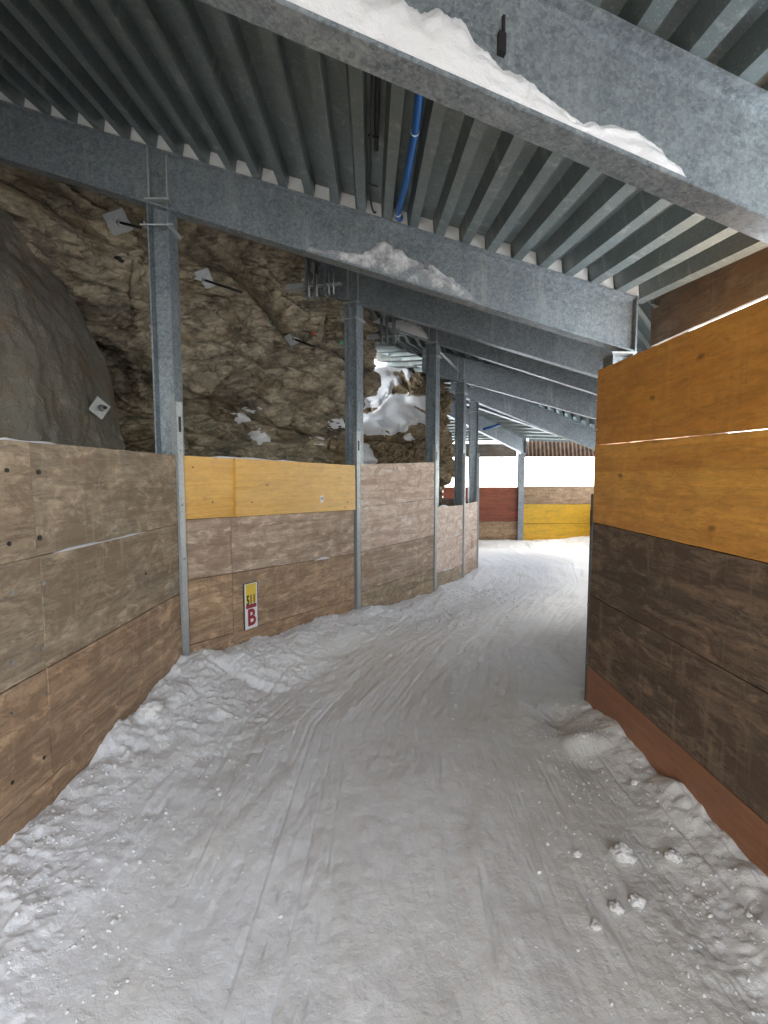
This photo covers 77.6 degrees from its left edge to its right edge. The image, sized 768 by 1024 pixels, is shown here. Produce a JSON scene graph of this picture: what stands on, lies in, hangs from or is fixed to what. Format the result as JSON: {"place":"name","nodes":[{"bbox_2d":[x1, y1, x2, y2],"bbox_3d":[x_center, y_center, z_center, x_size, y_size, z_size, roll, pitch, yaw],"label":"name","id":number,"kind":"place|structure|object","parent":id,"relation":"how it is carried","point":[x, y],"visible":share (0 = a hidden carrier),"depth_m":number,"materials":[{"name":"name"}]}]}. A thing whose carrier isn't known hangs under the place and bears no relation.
{"place":"outdoors","nodes":[
{"label":"outdoors","id":0,"kind":"place"},
{"bbox_2d":[0,163,380,577],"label":"cliff","id":1,"kind":"structure","parent":0,"point":[238,352],"depth_m":5.57,"materials":[{"name":"brown stone"}]},
{"bbox_2d":[102,208,141,235],"bbox_3d":[-2.526,-2.841,4.693,0.483,0.261,0.235,1,5,12],"label":"rock anchor","id":2,"kind":"object","parent":1,"relation":"attached to","point":[117,221],"visible":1,"depth_m":4.69,"materials":[{"name":"metal"}]},
{"bbox_2d":[194,268,241,293],"bbox_3d":[-1.846,-2.571,5.371,0.766,0.394,0.236,2,5,23],"label":"rock anchor","id":3,"kind":"object","parent":1,"relation":"attached to","point":[204,276],"visible":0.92,"depth_m":5.42,"materials":[{"name":"metal"}]},
{"bbox_2d":[230,412,250,423],"bbox_3d":[-1.926,-1.254,6.374,0.280,0.170,0.128,-2,5,-26],"label":"snow patch","id":4,"kind":"object","parent":1,"relation":"on","point":[241,417],"visible":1,"depth_m":6.36,"materials":[{"name":"white snow"}]},
{"bbox_2d":[242,407,261,412],"bbox_3d":[-1.755,-1.368,6.296,0.261,0.156,0.188,0,4,0],"label":"snow patch","id":5,"kind":"object","parent":1,"relation":"on","point":[249,410],"visible":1,"depth_m":6.31,"materials":[{"name":"white snow"}]},
{"bbox_2d":[247,426,270,444],"bbox_3d":[-1.717,-1.041,6.590,0.364,0.270,0.254,-2,5,-25],"label":"snow patch","id":6,"kind":"object","parent":1,"relation":"on","point":[258,437],"visible":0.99,"depth_m":6.56,"materials":[{"name":"white snow"}]},
{"bbox_2d":[285,333,315,347],"bbox_3d":[-1.059,-2.219,6.159,0.604,0.319,0.158,3,5,37],"label":"rock anchor","id":7,"kind":"object","parent":1,"relation":"attached to","point":[291,340],"visible":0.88,"depth_m":6.24,"materials":[{"name":"metal"}]},
{"bbox_2d":[286,257,342,299],"bbox_3d":[-0.776,-2.582,5.248,0.654,0.450,0.124,1,5,17],"label":"rock bracket","id":8,"kind":"object","parent":1,"relation":"attached to","point":[307,286],"visible":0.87,"depth_m":5.22,"materials":[{"name":"metal"}]},
{"bbox_2d":[303,423,337,444],"bbox_3d":[-1.035,-1.250,7.660,0.624,0.429,1.620,-1,4,-10],"label":"snow patch","id":9,"kind":"object","parent":1,"relation":"on","point":[318,437],"visible":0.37,"depth_m":7.33,"materials":[{"name":"white snow"}]},
{"bbox_2d":[327,418,344,428],"bbox_3d":[-0.698,-1.329,7.199,0.174,0.181,0.442,4,6,42],"label":"snow patch","id":10,"kind":"object","parent":1,"relation":"on","point":[333,425],"visible":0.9,"depth_m":7.14,"materials":[{"name":"white snow"}]},
{"bbox_2d":[366,316,403,344],"bbox_3d":[0.017,-2.579,6.784,0.554,0.382,0.105,2,5,20],"label":"bracket","id":11,"kind":"object","parent":1,"relation":"attached to","point":[394,335],"visible":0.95,"depth_m":6.76,"materials":[{"name":"metal"}]},
{"bbox_2d":[0,535,767,1023],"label":"piste","id":12,"kind":"structure","parent":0,"point":[432,899],"depth_m":2.01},
{"bbox_2d":[137,699,163,719],"bbox_3d":[-1.431,1.213,2.936,0.160,0.118,0.150,0,4,0],"label":"snow block","id":13,"kind":"object","parent":12,"relation":"on","point":[149,709],"depth_m":2.89,"materials":[{"name":"white snow"}]},
{"bbox_2d":[170,401,189,654],"bbox_3d":[-1.509,0.313,3.556,0.056,2.230,0.062,1,5,16],"label":"guard post","id":14,"kind":"object","parent":12,"relation":"on","point":[177,429],"visible":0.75,"depth_m":3.52,"materials":[{"name":"metal"}]},
{"bbox_2d":[184,456,355,653],"bbox_3d":[-0.921,0.556,4.522,0.056,2.094,2.167,3,5,32],"label":"wooden barrier","id":15,"kind":"object","parent":12,"relation":"on","point":[259,532],"visible":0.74,"depth_m":4.27,"materials":[{"name":"brown wood"}]},
{"bbox_2d":[243,581,257,630],"bbox_3d":[-1.157,0.812,4.152,0.011,0.404,0.156,3,5,32],"label":"trail sign","id":16,"kind":"object","parent":15,"relation":"attached to","point":[250,597],"visible":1,"depth_m":4.14,"materials":[{"name":"white plastic"}]},
{"bbox_2d":[215,456,294,461],"bbox_3d":[-1.099,-0.460,4.159,0.029,0.029,1.003,3,5,32],"label":"snow strip","id":17,"kind":"object","parent":15,"relation":"on","point":[247,458],"visible":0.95,"depth_m":4.03,"materials":[{"name":"white snow"}]},
{"bbox_2d":[340,300,366,598],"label":"steel column","id":18,"kind":"structure","parent":12,"relation":"on","point":[353,320],"depth_m":5.43,"materials":[{"name":"grey metal"}]},
{"bbox_2d":[319,261,645,377],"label":"roof beam","id":19,"kind":"structure","parent":18,"relation":"on","point":[437,313],"depth_m":5.16,"materials":[{"name":"metal"}]},
{"bbox_2d":[304,192,693,348],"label":"roof deck","id":20,"kind":"structure","parent":19,"relation":"on","point":[644,324],"depth_m":4.11,"materials":[{"name":"grey metal"}]},
{"bbox_2d":[353,431,360,609],"bbox_3d":[-0.303,0.235,5.466,0.056,2.291,0.066,3,5,36],"label":"guard post","id":21,"kind":"object","parent":12,"relation":"on","point":[357,535],"visible":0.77,"depth_m":5.44,"materials":[{"name":"metal"}]},
{"bbox_2d":[0,583,767,1023],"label":"snow crumbs","id":22,"kind":"object","parent":12,"relation":"on","point":[38,909],"visible":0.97,"depth_m":2.12,"materials":[{"name":"white snow"}]},
{"bbox_2d":[361,462,433,607],"bbox_3d":[0.207,0.463,6.137,0.033,2.228,1.532,4,6,39],"label":"wooden barrier","id":23,"kind":"object","parent":12,"relation":"on","point":[397,547],"visible":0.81,"depth_m":6.04,"materials":[{"name":"brown wood"}]},
{"bbox_2d":[423,341,442,506],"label":"steel column","id":24,"kind":"structure","parent":12,"relation":"on","point":[432,356],"depth_m":6.84,"materials":[{"name":"grey metal"}]},
{"bbox_2d":[440,351,459,371],"bbox_3d":[0.996,-2.343,7.369,0.043,0.117,1.254,2,5,24],"label":"pipe brace","id":25,"kind":"object","parent":24,"relation":"attached to","point":[449,362],"visible":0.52,"depth_m":7.40,"materials":[{"name":"metal"}]},
{"bbox_2d":[395,317,597,395],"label":"roof beam","id":26,"kind":"structure","parent":24,"relation":"on","point":[557,374],"depth_m":6.49,"materials":[{"name":"metal"}]},
{"bbox_2d":[373,317,427,338],"bbox_3d":[0.238,-2.648,6.878,0.833,0.400,0.046,1,5,17],"label":"snow drift","id":27,"kind":"object","parent":26,"relation":"on","point":[409,327],"visible":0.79,"depth_m":6.83,"materials":[{"name":"white snow"}]},
{"bbox_2d":[367,309,532,375],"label":"roof deck","id":28,"kind":"structure","parent":26,"relation":"on","point":[375,315],"depth_m":7.91,"materials":[{"name":"grey metal"}]},
{"bbox_2d":[300,255,647,349],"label":"roof deck","id":29,"kind":"structure","parent":26,"relation":"on","point":[641,344],"depth_m":4.95,"materials":[{"name":"grey metal"}]},
{"bbox_2d":[433,444,437,591],"bbox_3d":[0.717,0.219,6.739,0.056,2.328,0.060,3,5,32],"label":"guard post","id":30,"kind":"object","parent":12,"relation":"on","point":[435,453],"visible":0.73,"depth_m":6.70,"materials":[{"name":"metal"}]},
{"bbox_2d":[437,505,462,588],"bbox_3d":[1.023,0.702,7.462,0.032,1.647,1.410,2,5,25],"label":"wooden barrier","id":31,"kind":"object","parent":12,"relation":"on","point":[449,525],"visible":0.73,"depth_m":7.40,"materials":[{"name":"brown wood"}]},
{"bbox_2d":[441,498,475,505],"bbox_3d":[1.458,0.523,10.072,0.032,1.607,2.064,-1,5,-15],"label":"wooden barrier","id":32,"kind":"object","parent":12,"relation":"on","point":[448,501],"visible":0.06,"depth_m":10.23,"materials":[{"name":"brown wood"}]},
{"bbox_2d":[462,453,465,576],"bbox_3d":[1.346,0.196,8.091,0.056,2.366,0.060,2,5,24],"label":"guard post","id":33,"kind":"object","parent":12,"relation":"on","point":[463,494],"visible":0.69,"depth_m":8.04,"materials":[{"name":"metal"}]},
{"bbox_2d":[464,502,477,575],"bbox_3d":[1.554,0.634,8.599,0.038,1.611,0.944,2,5,24],"label":"wooden barrier","id":34,"kind":"object","parent":12,"relation":"on","point":[470,536],"visible":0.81,"depth_m":8.57,"materials":[{"name":"brown wood"}]},
{"bbox_2d":[468,401,480,502],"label":"steel column","id":35,"kind":"structure","parent":12,"relation":"on","point":[473,412],"depth_m":8.97,"materials":[{"name":"grey metal"}]},
{"bbox_2d":[449,380,595,450],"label":"roof beam","id":36,"kind":"structure","parent":35,"relation":"on","point":[540,417],"depth_m":9.30,"materials":[{"name":"metal"}]},
{"bbox_2d":[374,333,593,427],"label":"roof deck","id":37,"kind":"structure","parent":36,"relation":"on","point":[393,351],"depth_m":8.80,"materials":[{"name":"grey metal"}]},
{"bbox_2d":[466,400,553,434],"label":"roof beam","id":38,"kind":"structure","parent":37,"relation":"attached to","point":[485,409],"depth_m":10.46,"materials":[{"name":"metal"}]},
{"bbox_2d":[376,353,571,441],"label":"roof deck","id":39,"kind":"structure","parent":38,"relation":"on","point":[528,433],"depth_m":11.96,"materials":[{"name":"grey metal"}]},
{"bbox_2d":[482,423,499,430],"bbox_3d":[2.426,-1.921,10.784,0.397,0.168,0.059,0,4,0],"label":"blue pipe","id":40,"kind":"object","parent":39,"relation":"attached to","point":[490,427],"visible":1,"depth_m":10.76,"materials":[{"name":"plastic"}]},
{"bbox_2d":[476,453,479,567],"bbox_3d":[1.766,0.105,9.005,0.056,2.406,0.060,1,4,7],"label":"guard post","id":41,"kind":"object","parent":12,"relation":"on","point":[478,477],"visible":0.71,"depth_m":8.95,"materials":[{"name":"metal"}]},
{"bbox_2d":[443,487,518,539],"bbox_3d":[2.654,0.305,13.090,2.084,1.976,0.065,0,4,0],"label":"wooden barrier","id":42,"kind":"object","parent":12,"relation":"on","point":[498,512],"visible":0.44,"depth_m":13.04,"materials":[{"name":"red wood"}]},
{"bbox_2d":[517,454,524,540],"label":"steel column","id":43,"kind":"structure","parent":12,"relation":"on","point":[521,472],"depth_m":12.91,"materials":[{"name":"grey metal"}]},
{"bbox_2d":[447,400,525,453],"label":"roof beam","id":44,"kind":"structure","parent":43,"relation":"on","point":[508,438],"depth_m":12.20,"materials":[{"name":"metal"}]},
{"bbox_2d":[447,413,521,441],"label":"roof deck","id":45,"kind":"structure","parent":44,"relation":"on","point":[451,428],"depth_m":12.76,"materials":[{"name":"grey metal"}]},
{"bbox_2d":[525,441,594,456],"bbox_3d":[5.123,-1.731,13.086,2.754,0.447,0.172,0,4,0],"label":"eave strip","id":46,"kind":"object","parent":45,"relation":"attached to","point":[550,449],"visible":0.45,"depth_m":13.08,"materials":[{"name":"brown wood"}]},
{"bbox_2d":[523,486,593,539],"bbox_3d":[4.852,0.291,13.089,2.192,2.002,0.063,0,4,0],"label":"wooden barrier","id":47,"kind":"object","parent":12,"relation":"on","point":[556,512],"visible":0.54,"depth_m":13.04,"materials":[{"name":"beige wood"}]},
{"bbox_2d":[573,850,580,857],"bbox_3d":[0.820,1.451,2.026,0.036,0.029,0.032,0,4,0],"label":"snow clump","id":48,"kind":"object","parent":12,"relation":"on","point":[577,853],"visible":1,"depth_m":2.02,"materials":[{"name":"white snow"}]},
{"bbox_2d":[584,494,594,700],"bbox_3d":[1.403,0.716,3.233,0.056,1.675,0.030,0,4,0],"label":"guard post","id":49,"kind":"object","parent":12,"relation":"on","point":[589,572],"visible":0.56,"depth_m":3.21,"materials":[{"name":"metal"}]},
{"bbox_2d":[590,918,602,930],"bbox_3d":[0.759,1.475,1.702,0.040,0.023,0.042,-4,6,-45],"label":"snow clump","id":50,"kind":"object","parent":12,"relation":"on","point":[595,924],"visible":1,"depth_m":1.70,"materials":[{"name":"white snow"}]},
{"bbox_2d":[607,899,624,914],"bbox_3d":[0.867,1.474,1.781,0.059,0.036,0.057,0,4,0],"label":"snow clump","id":51,"kind":"object","parent":12,"relation":"on","point":[615,906],"visible":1,"depth_m":1.77,"materials":[{"name":"white snow"}]},
{"bbox_2d":[601,351,636,442],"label":"steel column","id":52,"kind":"structure","parent":12,"relation":"on","point":[612,357],"depth_m":3.53,"materials":[{"name":"grey metal"}]},
{"bbox_2d":[0,99,638,350],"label":"roof beam","id":53,"kind":"structure","parent":52,"relation":"on","point":[239,204],"depth_m":3.49,"materials":[{"name":"metal"}]},
{"bbox_2d":[0,0,767,303],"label":"roof deck","id":54,"kind":"structure","parent":53,"relation":"on","point":[198,80],"depth_m":2.68,"materials":[{"name":"grey metal"}]},
{"bbox_2d":[368,74,379,213],"bbox_3d":[-0.052,-1.985,2.418,0.060,0.228,2.114,0,4,-2],"label":"electric cable","id":55,"kind":"object","parent":54,"relation":"attached to","point":[375,136],"visible":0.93,"depth_m":2.43,"materials":[{"name":"black metal"}]},
{"bbox_2d":[394,93,423,221],"bbox_3d":[0.141,-1.938,2.444,0.074,0.277,2.090,0,4,-2],"label":"blue hose","id":56,"kind":"object","parent":54,"relation":"attached to","point":[416,119],"visible":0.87,"depth_m":2.54,"materials":[{"name":"plastic"}]},
{"bbox_2d":[650,247,767,345],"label":"eave board","id":57,"kind":"object","parent":54,"relation":"attached to","point":[718,293],"visible":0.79,"depth_m":2.99,"materials":[{"name":"brown wood"}]},
{"bbox_2d":[308,242,470,299],"bbox_3d":[0.032,-1.758,3.511,1.335,0.453,0.019,0,4,1],"label":"snow drift","id":58,"kind":"object","parent":53,"relation":"attached to","point":[400,258],"visible":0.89,"depth_m":3.50,"materials":[{"name":"white snow"}]},
{"bbox_2d":[424,260,428,270],"bbox_3d":[0.311,-1.809,3.505,0.035,0.066,0.024,0,4,0],"label":"beam clip","id":59,"kind":"object","parent":53,"relation":"attached to","point":[426,265],"visible":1,"depth_m":3.49,"materials":[{"name":"silver metal"}]},
{"bbox_2d":[609,841,637,864],"bbox_3d":[1.012,1.452,2.025,0.102,0.088,0.100,0,4,0],"label":"snow clump","id":60,"kind":"object","parent":12,"relation":"on","point":[621,852],"visible":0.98,"depth_m":2.01,"materials":[{"name":"white snow"}]},
{"bbox_2d":[630,780,637,784],"bbox_3d":[1.281,1.388,2.446,0.039,0.029,0.036,-4,6,-39],"label":"snow clump","id":61,"kind":"object","parent":12,"relation":"on","point":[633,782],"visible":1,"depth_m":2.44,"materials":[{"name":"white snow"}]},
{"bbox_2d":[627,892,645,908],"bbox_3d":[0.954,1.471,1.800,0.065,0.042,0.059,-4,6,-43],"label":"snow clump","id":62,"kind":"object","parent":12,"relation":"on","point":[636,900],"visible":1,"depth_m":1.79,"materials":[{"name":"white snow"}]},
{"bbox_2d":[664,848,682,863],"bbox_3d":[1.212,1.440,1.995,0.064,0.051,0.064,-3,5,-34],"label":"snow clump","id":63,"kind":"object","parent":12,"relation":"on","point":[673,855],"visible":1,"depth_m":1.99,"materials":[{"name":"white snow"}]},
{"bbox_2d":[445,297,767,486],"label":"sky","id":64,"kind":"structure","parent":0,"point":[494,471],"materials":[{"name":"white"}]},
{"bbox_3d":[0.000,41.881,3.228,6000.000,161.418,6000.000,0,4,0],"label":"snow ground","id":65,"kind":"structure","parent":0,"visible":0},
{"bbox_2d":[0,208,124,541],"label":"rock buttress","id":66,"kind":"object","parent":65,"relation":"on","point":[55,381],"visible":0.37,"depth_m":3.66,"materials":[{"name":"grey stone"}]},
{"bbox_2d":[89,396,109,419],"bbox_3d":[-2.485,-0.892,4.086,0.226,0.192,0.164,-1,4,-7],"label":"rock anchor","id":67,"kind":"object","parent":66,"relation":"attached to","point":[99,407],"visible":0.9,"depth_m":4.07,"materials":[{"name":"metal"}]},
{"bbox_2d":[0,440,182,846],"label":"wooden barrier","id":68,"kind":"object","parent":65,"relation":"on","point":[91,651],"visible":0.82,"depth_m":2.36,"materials":[{"name":"brown wood"}]},
{"bbox_2d":[0,437,56,444],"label":"snow strip","id":69,"kind":"object","parent":68,"relation":"on","point":[4,438],"visible":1,"depth_m":2.05,"materials":[{"name":"white snow"}]},
{"bbox_2d":[54,531,145,552],"bbox_3d":[-1.528,0.155,2.631,0.020,0.012,0.848,0,4,1],"label":"snow strip","id":70,"kind":"object","parent":68,"relation":"on","point":[78,546],"visible":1,"depth_m":2.46,"materials":[{"name":"white snow"}]},
{"bbox_2d":[140,197,186,519],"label":"steel column","id":71,"kind":"structure","parent":65,"relation":"on","point":[163,234],"depth_m":3.56,"materials":[{"name":"grey metal"}]},
{"bbox_2d":[326,357,453,510],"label":"rock crag","id":72,"kind":"structure","parent":65,"relation":"on","point":[394,448],"depth_m":9.43,"materials":[{"name":"brown stone"}]},
{"bbox_2d":[363,443,377,463],"bbox_3d":[-0.346,-1.135,9.420,0.473,0.519,0.292,0,4,0],"label":"snow patch","id":73,"kind":"object","parent":72,"relation":"on","point":[369,457],"visible":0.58,"depth_m":9.34,"materials":[{"name":"white snow"}]},
{"bbox_2d":[363,357,412,409],"bbox_3d":[0.227,-3.017,10.177,1.565,1.876,1.297,0,4,0],"label":"snow patch","id":74,"kind":"object","parent":72,"relation":"on","point":[389,378],"visible":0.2,"depth_m":9.91,"materials":[{"name":"white snow"}]},
{"bbox_2d":[363,392,425,435],"bbox_3d":[0.179,-1.954,9.577,1.757,0.969,0.757,0,4,0],"label":"snow patch","id":75,"kind":"object","parent":72,"relation":"on","point":[392,414],"visible":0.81,"depth_m":9.50,"materials":[{"name":"white snow"}]},
{"bbox_2d":[403,433,414,440],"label":"snow patch","id":76,"kind":"object","parent":72,"relation":"on","point":[408,437],"visible":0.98,"depth_m":9.41,"materials":[{"name":"white snow"}]},
{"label":"roof beam","id":77,"kind":"object","parent":72,"relation":"attached to","visible":0},
{"bbox_2d":[453,444,516,456],"bbox_3d":[2.538,-1.684,13.044,2.176,0.366,0.034,0,4,0],"label":"eave board","id":78,"kind":"object","parent":77,"relation":"attached to","point":[493,450],"visible":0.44,"depth_m":13.03,"materials":[{"name":"brown wood"}]},
{"bbox_2d":[454,381,468,505],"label":"steel column","id":79,"kind":"structure","parent":65,"relation":"on","point":[460,393],"depth_m":8.12,"materials":[{"name":"grey metal"}]},
{"bbox_2d":[422,347,596,419],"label":"roof beam","id":80,"kind":"structure","parent":79,"relation":"on","point":[537,390],"depth_m":7.83,"materials":[{"name":"metal"}]},
{"bbox_2d":[373,329,698,436],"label":"roof deck","id":81,"kind":"structure","parent":80,"relation":"on","point":[412,346],"depth_m":8.39,"materials":[{"name":"grey metal"}]},
{"bbox_2d":[586,298,767,876],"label":"wooden barrier","id":82,"kind":"object","parent":65,"relation":"on","point":[677,680],"visible":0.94,"depth_m":2.22,"materials":[{"name":"brown wood"}]},
{"bbox_3d":[-1.800,0.135,1.274,0.235,3.936,0.215,0,4,0],"label":"steel column","id":83,"kind":"object","parent":65,"relation":"on","visible":0},
{"bbox_2d":[199,0,767,243],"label":"roof beam","id":84,"kind":"structure","parent":83,"relation":"on","point":[702,123],"depth_m":1.56,"materials":[{"name":"metal"}]},
{"bbox_2d":[287,0,685,176],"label":"snow drift","id":85,"kind":"object","parent":84,"relation":"on","point":[438,37],"visible":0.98,"depth_m":1.44,"materials":[{"name":"white snow"}]},
{"bbox_2d":[497,14,506,57],"bbox_3d":[0.368,-1.490,1.494,0.023,0.117,0.024,-1,4,-9],"label":"beam clip","id":86,"kind":"object","parent":84,"relation":"attached to","point":[501,42],"visible":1,"depth_m":1.49,"materials":[{"name":"black metal"}]},
{"bbox_2d":[589,0,767,87],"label":"roof deck","id":87,"kind":"structure","parent":84,"relation":"on","point":[712,24],"depth_m":1.50,"materials":[{"name":"grey metal"}]}
]}

